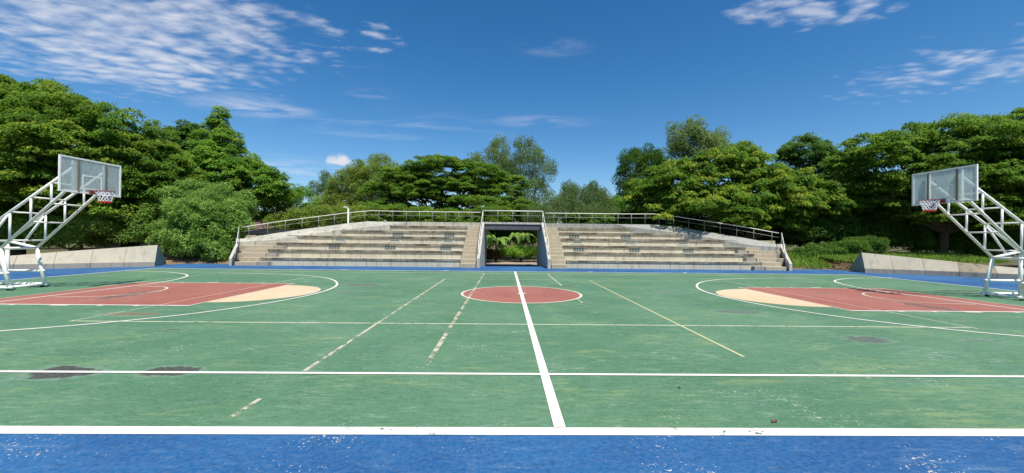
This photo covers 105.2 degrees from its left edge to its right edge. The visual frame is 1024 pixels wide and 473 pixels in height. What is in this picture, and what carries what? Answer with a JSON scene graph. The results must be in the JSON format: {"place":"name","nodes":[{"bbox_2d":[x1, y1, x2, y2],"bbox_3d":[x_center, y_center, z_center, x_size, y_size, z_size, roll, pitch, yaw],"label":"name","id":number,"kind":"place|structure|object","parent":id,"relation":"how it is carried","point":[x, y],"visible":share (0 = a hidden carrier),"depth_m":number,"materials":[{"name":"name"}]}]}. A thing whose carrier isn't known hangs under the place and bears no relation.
{"place":"outdoors","nodes":[
{"label":"outdoors","id":0,"kind":"place"},
{"bbox_2d":[0,245,165,269],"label":"sloped wall","id":1,"kind":"structure","parent":0,"point":[145,256],"depth_m":20.24,"materials":[{"name":"concrete"}]},
{"bbox_2d":[245,218,303,234],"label":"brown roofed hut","id":2,"kind":"object","parent":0,"point":[258,227],"depth_m":40.82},
{"bbox_2d":[68,248,852,270],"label":"earth bank","id":3,"kind":"structure","parent":0,"point":[189,259],"depth_m":24.78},
{"bbox_2d":[0,202,163,250],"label":"leafy shrub","id":4,"kind":"object","parent":3,"relation":"on","point":[100,227],"visible":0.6,"depth_m":24.49,"materials":[{"name":"green plant"}]},
{"bbox_2d":[133,178,259,258],"bbox_3d":[-21.154,-1.265,25.834,8.617,5.329,5.227,1,0,-1],"label":"leafy shrub","id":5,"kind":"object","parent":3,"relation":"on","point":[194,221],"visible":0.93,"depth_m":24.62,"materials":[{"name":"green plant"}]},
{"bbox_2d":[199,249,1010,268],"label":"grass","id":6,"kind":"structure","parent":3,"relation":"on","point":[811,261],"depth_m":24.95,"materials":[{"name":"green plant"}]},
{"bbox_2d":[787,235,890,260],"bbox_3d":[22.224,0.877,26.772,6.821,2.127,2.526,1,0,-1],"label":"leafy shrub","id":7,"kind":"object","parent":3,"relation":"on","point":[865,244],"visible":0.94,"depth_m":26.24,"materials":[{"name":"green plant"}]},
{"bbox_2d":[777,214,1023,257],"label":"leafy shrub","id":8,"kind":"object","parent":3,"relation":"on","point":[924,238],"visible":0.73,"depth_m":28.47,"materials":[{"name":"green plant"}]},
{"bbox_2d":[486,260,536,264],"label":"path","id":9,"kind":"structure","parent":0,"point":[514,262],"depth_m":34.01,"materials":[{"name":"beige concrete"}]},
{"bbox_2d":[0,0,1023,242],"label":"sky","id":10,"kind":"structure","parent":0,"point":[310,87],"materials":[{"name":"blue"}]},
{"bbox_2d":[486,264,538,266],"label":"passage floor","id":11,"kind":"structure","parent":0,"point":[511,265],"depth_m":29.87,"materials":[{"name":"blue paint"}]},
{"bbox_2d":[4,241,1023,267],"bbox_3d":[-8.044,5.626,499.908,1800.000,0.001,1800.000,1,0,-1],"label":"ground","id":12,"kind":"structure","parent":0,"point":[1013,263],"depth_m":50.73,"materials":[{"name":"green plant"}]},
{"bbox_2d":[17,145,163,247],"bbox_3d":[-38.379,-3.697,33.423,28.078,11.286,9.580,1,0,-1],"label":"leafy shrub","id":13,"kind":"object","parent":12,"relation":"on","point":[24,181],"depth_m":31.26,"materials":[{"name":"green plant"}]},
{"bbox_2d":[0,73,209,255],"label":"rain tree","id":14,"kind":"object","parent":12,"relation":"on","point":[45,123],"visible":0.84,"depth_m":24.26,"materials":[{"name":"green plant"}]},
{"bbox_2d":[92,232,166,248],"bbox_3d":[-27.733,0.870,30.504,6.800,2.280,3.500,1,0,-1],"label":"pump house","id":15,"kind":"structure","parent":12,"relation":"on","point":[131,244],"depth_m":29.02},
{"bbox_2d":[149,119,202,176],"bbox_3d":[-30.666,-4.358,35.586,5.918,12.839,4.714,1,0,-1],"label":"conical tree","id":16,"kind":"object","parent":12,"relation":"on","point":[183,129],"visible":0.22,"depth_m":34.94,"materials":[{"name":"green plant"}]},
{"bbox_2d":[162,105,297,205],"bbox_3d":[-24.310,-4.595,33.744,11.348,13.451,7.468,1,0,-1],"label":"conical tree","id":17,"kind":"object","parent":12,"relation":"on","point":[217,149],"visible":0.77,"depth_m":32.58,"materials":[{"name":"green plant"}]},
{"bbox_2d":[250,229,291,234],"bbox_3d":[-22.497,0.741,37.640,3.470,2.750,3.000,1,0,-1],"label":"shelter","id":18,"kind":"object","parent":12,"relation":"on","point":[257,231],"visible":0.23,"depth_m":36.14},
{"bbox_2d":[238,185,319,229],"bbox_3d":[-22.892,-1.349,36.538,10.203,6.993,5.143,1,0,-1],"label":"leafy shrub","id":19,"kind":"object","parent":12,"relation":"on","point":[282,206],"visible":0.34,"depth_m":35.69,"materials":[{"name":"green plant"}]},
{"bbox_2d":[292,169,340,226],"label":"casuarina","id":20,"kind":"object","parent":12,"relation":"on","point":[321,188],"visible":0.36,"depth_m":51.29,"materials":[{"name":"green plant"}]},
{"bbox_2d":[262,201,381,230],"bbox_3d":[-15.265,-0.349,31.716,9.843,5.066,4.276,1,0,-1],"label":"leafy shrub","id":21,"kind":"object","parent":12,"relation":"on","point":[297,214],"visible":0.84,"depth_m":30.95,"materials":[{"name":"green plant"}]},
{"bbox_2d":[343,206,348,222],"bbox_3d":[-12.042,-0.006,28.411,0.368,4.330,0.180,1,0,-1],"label":"lamp post","id":22,"kind":"object","parent":12,"relation":"on","point":[347,214],"visible":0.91,"depth_m":28.39,"materials":[{"name":"white metal"}]},
{"bbox_2d":[229,210,481,267],"bbox_3d":[-9.751,0.159,25.371,15.245,4.005,5.550,1,0,-1],"label":"seating stand","id":23,"kind":"object","parent":12,"relation":"on","point":[412,244],"visible":0.89,"depth_m":24.64,"materials":[{"name":"concrete"}]},
{"bbox_2d":[307,152,411,214],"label":"olive tree","id":24,"kind":"object","parent":12,"relation":"on","point":[359,174],"visible":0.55,"depth_m":43.10,"materials":[{"name":"green plant"}]},
{"bbox_2d":[354,202,515,222],"bbox_3d":[-6.354,-0.306,32.906,13.517,5.196,4.950,1,0,-1],"label":"leafy shrub","id":25,"kind":"object","parent":12,"relation":"on","point":[449,214],"visible":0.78,"depth_m":31.78,"materials":[{"name":"green plant"}]},
{"bbox_2d":[354,153,537,213],"bbox_3d":[-6.350,-2.876,40.354,19.264,10.414,11.252,1,0,-1],"label":"rain tree","id":26,"kind":"object","parent":12,"relation":"on","point":[414,181],"visible":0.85,"depth_m":37.59,"materials":[{"name":"green plant"}]},
{"bbox_2d":[0,218,894,248],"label":"wood","id":27,"kind":"object","parent":12,"relation":"on","point":[491,244],"depth_m":57.29,"materials":[{"name":"green plant"}]},
{"bbox_2d":[466,134,516,248],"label":"eucalyptus","id":28,"kind":"object","parent":12,"relation":"on","point":[500,158],"visible":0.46,"depth_m":46.61,"materials":[{"name":"green plant"}]},
{"bbox_2d":[486,245,504,260],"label":"hedge","id":29,"kind":"object","parent":12,"relation":"on","point":[491,252],"visible":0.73,"depth_m":35.02,"materials":[{"name":"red plant"}]},
{"bbox_2d":[487,235,515,260],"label":"banana plant","id":30,"kind":"object","parent":12,"relation":"on","point":[490,239],"visible":0.76,"depth_m":35.90,"materials":[{"name":"green plant"}]},
{"bbox_2d":[0,268,1023,434],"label":"green court","id":31,"kind":"object","parent":12,"relation":"on","point":[627,336],"visible":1,"depth_m":5.61,"materials":[{"name":"paint"}]},
{"bbox_2d":[0,154,120,290],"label":"basketball stand","id":32,"kind":"object","parent":31,"relation":"on","point":[6,270],"visible":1,"depth_m":12.00,"materials":[{"name":"white paint"}]},
{"bbox_2d":[0,282,287,304],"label":"key paint","id":33,"kind":"object","parent":31,"relation":"on","point":[175,292],"visible":1,"depth_m":11.11,"materials":[{"name":"red paint"}]},
{"bbox_2d":[209,285,318,301],"bbox_3d":[-6.881,1.688,11.780,1.847,0.001,3.700,1,0,-1],"label":"free throw paint","id":34,"kind":"object","parent":31,"relation":"on","point":[286,291],"visible":0.97,"depth_m":11.53,"materials":[{"name":"beige paint"}]},
{"bbox_2d":[0,268,1023,435],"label":"court line markings","id":35,"kind":"object","parent":31,"relation":"on","point":[559,428],"visible":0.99,"depth_m":3.49,"materials":[{"name":"paint"}]},
{"bbox_2d":[463,287,579,302],"bbox_3d":[0.288,1.765,12.094,3.600,0.001,3.600,1,0,-1],"label":"circle paint","id":36,"kind":"object","parent":31,"relation":"on","point":[531,294],"visible":0.98,"depth_m":11.84,"materials":[{"name":"red paint"}]},
{"bbox_2d":[716,289,830,306],"bbox_3d":[7.414,1.839,12.008,1.847,0.001,3.700,1,0,-1],"label":"free throw paint","id":37,"kind":"object","parent":31,"relation":"on","point":[749,295],"visible":1,"depth_m":11.75,"materials":[{"name":"beige paint"}]},
{"bbox_2d":[745,288,1023,311],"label":"key paint","id":38,"kind":"object","parent":31,"relation":"on","point":[856,297],"visible":1,"depth_m":11.46,"materials":[{"name":"red paint"}]},
{"bbox_2d":[912,164,1023,300],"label":"basketball stand","id":39,"kind":"object","parent":31,"relation":"on","point":[962,179],"visible":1,"depth_m":12.18,"materials":[{"name":"white paint"}]},
{"bbox_2d":[0,263,1023,472],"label":"blue court surround","id":40,"kind":"object","parent":12,"relation":"on","point":[207,453],"visible":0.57,"depth_m":3.10,"materials":[{"name":"paint"}]},
{"bbox_2d":[476,210,550,268],"bbox_3d":[0.052,0.224,26.678,4.320,4.098,7.850,1,0,-1],"label":"passage gateway","id":41,"kind":"object","parent":12,"relation":"on","point":[543,257],"visible":0.92,"depth_m":27.28,"materials":[{"name":"grey concrete"}]},
{"bbox_2d":[479,205,551,257],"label":"leafy shrub","id":42,"kind":"object","parent":12,"relation":"on","point":[503,233],"visible":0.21,"depth_m":40.63,"materials":[{"name":"green plant"}]},
{"bbox_2d":[498,244,536,261],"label":"hedge","id":43,"kind":"object","parent":12,"relation":"on","point":[518,251],"visible":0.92,"depth_m":34.85,"materials":[{"name":"green plant"}]},
{"bbox_2d":[505,232,536,260],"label":"banana plant","id":44,"kind":"object","parent":12,"relation":"on","point":[520,237],"visible":0.93,"depth_m":35.88,"materials":[{"name":"green plant"}]},
{"bbox_2d":[502,135,558,246],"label":"eucalyptus","id":45,"kind":"object","parent":12,"relation":"on","point":[527,157],"visible":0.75,"depth_m":44.50,"materials":[{"name":"green plant"}]},
{"bbox_2d":[521,178,620,222],"bbox_3d":[5.045,-1.317,33.830,8.736,7.446,5.392,1,0,-1],"label":"willow shrub","id":46,"kind":"object","parent":12,"relation":"on","point":[568,196],"visible":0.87,"depth_m":33.28,"materials":[{"name":"green plant"}]},
{"bbox_2d":[597,187,658,214],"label":"leafy shrub","id":47,"kind":"object","parent":12,"relation":"on","point":[618,197],"visible":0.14,"depth_m":37.34,"materials":[{"name":"green plant"}]},
{"bbox_2d":[610,142,675,195],"bbox_3d":[12.858,-3.252,38.257,6.290,11.579,4.445,1,0,-1],"label":"eucalyptus","id":48,"kind":"object","parent":12,"relation":"on","point":[628,160],"visible":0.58,"depth_m":37.63,"materials":[{"name":"green plant"}]},
{"bbox_2d":[544,213,791,270],"bbox_3d":[9.890,0.367,25.685,15.245,4.005,5.550,1,0,-1],"label":"seating stand","id":49,"kind":"object","parent":12,"relation":"on","point":[623,246],"visible":0.83,"depth_m":24.93,"materials":[{"name":"concrete"}]},
{"bbox_2d":[560,208,810,245],"bbox_3d":[14.725,0.036,33.213,21.717,4.992,5.188,1,0,-1],"label":"leafy shrub","id":50,"kind":"object","parent":12,"relation":"on","point":[622,217],"visible":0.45,"depth_m":31.91,"materials":[{"name":"green plant"}]},
{"bbox_2d":[660,114,731,171],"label":"eucalyptus","id":51,"kind":"object","parent":12,"relation":"on","point":[698,136],"visible":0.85,"depth_m":40.47,"materials":[{"name":"green plant"}]},
{"bbox_2d":[621,140,867,239],"bbox_3d":[17.444,-2.543,29.948,17.878,10.129,9.880,1,0,-1],"label":"rain tree","id":52,"kind":"object","parent":12,"relation":"on","point":[787,198],"visible":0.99,"depth_m":28.02,"materials":[{"name":"green plant"}]},
{"bbox_2d":[774,132,894,242],"bbox_3d":[31.964,-3.403,36.434,14.994,12.249,5.478,1,0,-1],"label":"broadleaf tree","id":53,"kind":"object","parent":12,"relation":"on","point":[790,153],"visible":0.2,"depth_m":35.60,"materials":[{"name":"green plant"}]},
{"bbox_2d":[742,181,1023,256],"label":"leafy shrub","id":54,"kind":"object","parent":12,"relation":"on","point":[861,215],"visible":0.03,"depth_m":32.06,"materials":[{"name":"green plant"}]},
{"bbox_2d":[818,107,1023,253],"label":"rain tree","id":55,"kind":"object","parent":12,"relation":"on","point":[992,147],"visible":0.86,"depth_m":26.25,"materials":[{"name":"green plant"}]},
{"bbox_2d":[849,253,1023,278],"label":"sloped wall","id":56,"kind":"structure","parent":0,"point":[874,263],"depth_m":21.14,"materials":[{"name":"concrete"}]}
]}

